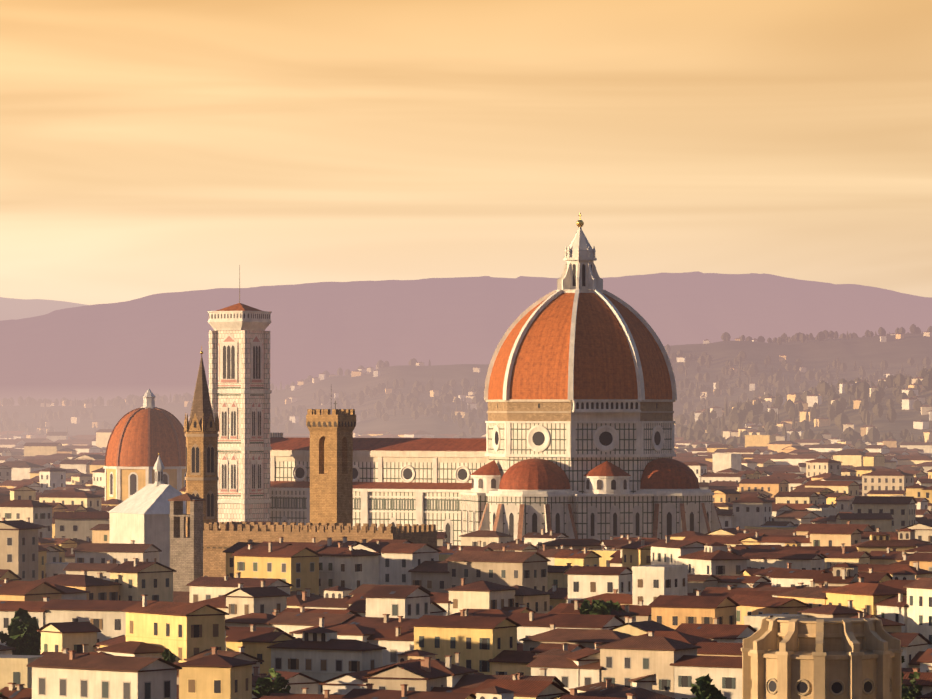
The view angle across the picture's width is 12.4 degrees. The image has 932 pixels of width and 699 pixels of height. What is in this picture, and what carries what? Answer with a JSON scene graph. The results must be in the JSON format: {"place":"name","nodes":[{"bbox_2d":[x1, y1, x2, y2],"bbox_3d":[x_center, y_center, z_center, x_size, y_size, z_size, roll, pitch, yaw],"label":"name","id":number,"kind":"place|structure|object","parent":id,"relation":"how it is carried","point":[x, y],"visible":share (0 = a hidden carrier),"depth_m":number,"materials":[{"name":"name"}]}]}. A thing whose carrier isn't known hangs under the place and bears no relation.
{"place":"outdoors","nodes":[
{"label":"outdoors","id":0,"kind":"place"},
{"bbox_2d":[103,389,185,500],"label":"domed chapel","id":1,"kind":"structure","parent":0,"point":[140,439],"depth_m":1643.65,"materials":[{"name":"tile"}]},
{"bbox_2d":[208,213,721,544],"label":"cathedral","id":2,"kind":"structure","parent":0,"point":[580,398],"depth_m":1298.76,"materials":[{"name":"stone"}]},
{"bbox_2d":[0,271,931,405],"bbox_3d":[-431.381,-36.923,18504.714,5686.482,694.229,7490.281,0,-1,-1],"label":"ridge","id":3,"kind":"structure","parent":0,"point":[153,343],"depth_m":18797.53,"materials":[{"name":"purple"}]},
{"bbox_2d":[0,429,931,516],"bbox_3d":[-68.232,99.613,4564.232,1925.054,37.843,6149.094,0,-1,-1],"label":"city houses","id":4,"kind":"structure","parent":0,"point":[840,476],"depth_m":2308.98,"materials":[{"name":"stone"}]},
{"bbox_2d":[0,333,931,437],"bbox_3d":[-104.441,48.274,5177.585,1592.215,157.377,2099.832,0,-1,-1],"label":"ridge","id":5,"kind":"structure","parent":0,"point":[892,351],"depth_m":5364.11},
{"bbox_2d":[0,324,931,438],"bbox_3d":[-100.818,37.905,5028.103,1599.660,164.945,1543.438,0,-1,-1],"label":"hills villas and woods","id":6,"kind":"object","parent":5,"relation":"on","point":[474,400],"visible":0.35,"depth_m":5205.29,"materials":[{"name":"stone"}]},
{"bbox_2d":[0,0,931,304],"label":"sky","id":7,"kind":"structure","parent":0,"point":[148,147],"materials":[{"name":"orange"}]},
{"bbox_2d":[674,385,931,445],"bbox_3d":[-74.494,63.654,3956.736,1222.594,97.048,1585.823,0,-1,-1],"label":"hill","id":8,"kind":"structure","parent":0,"point":[905,419],"depth_m":4046.37,"materials":[{"name":"plant"}]},
{"bbox_2d":[673,366,931,448],"bbox_3d":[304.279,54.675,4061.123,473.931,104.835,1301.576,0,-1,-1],"label":"hill villas and woods","id":9,"kind":"object","parent":8,"relation":"on","point":[700,427],"visible":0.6,"depth_m":4092.25,"materials":[{"name":"stone"}]},
{"label":"ground","id":10,"kind":"structure","parent":0,"visible":0},
{"bbox_2d":[0,297,86,320],"bbox_3d":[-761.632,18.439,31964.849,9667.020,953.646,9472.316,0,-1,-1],"label":"ridge","id":11,"kind":"object","parent":10,"relation":"on","point":[12,309],"depth_m":33463.64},
{"bbox_2d":[109,453,204,591],"bbox_3d":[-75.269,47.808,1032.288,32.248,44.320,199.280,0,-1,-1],"label":"church white roof and bell gable","id":12,"kind":"structure","parent":10,"relation":"on","point":[155,514],"depth_m":1103.28,"materials":[{"name":"stone"}]},
{"bbox_2d":[184,346,218,536],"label":"church spire","id":13,"kind":"structure","parent":10,"relation":"on","point":[201,428],"depth_m":1036.45,"materials":[{"name":"stone"}]},
{"bbox_2d":[187,401,436,576],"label":"crenellated tower palace","id":14,"kind":"structure","parent":10,"relation":"on","point":[331,476],"depth_m":996.43,"materials":[{"name":"stone"}]},
{"bbox_2d":[0,599,922,698],"bbox_3d":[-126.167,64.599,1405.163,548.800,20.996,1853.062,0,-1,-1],"label":"trees","id":15,"kind":"object","parent":10,"relation":"on","point":[23,637],"visible":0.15,"depth_m":748.17,"materials":[{"name":"plant"}]},
{"bbox_2d":[0,486,931,698],"bbox_3d":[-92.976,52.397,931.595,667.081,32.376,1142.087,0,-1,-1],"label":"city houses","id":16,"kind":"structure","parent":10,"relation":"on","point":[482,614],"depth_m":802.11,"materials":[{"name":"stone"}]},
{"bbox_2d":[741,615,902,698],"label":"baroque church tribune","id":17,"kind":"object","parent":10,"relation":"on","point":[821,658],"visible":1,"depth_m":640.76,"materials":[{"name":"stone"}]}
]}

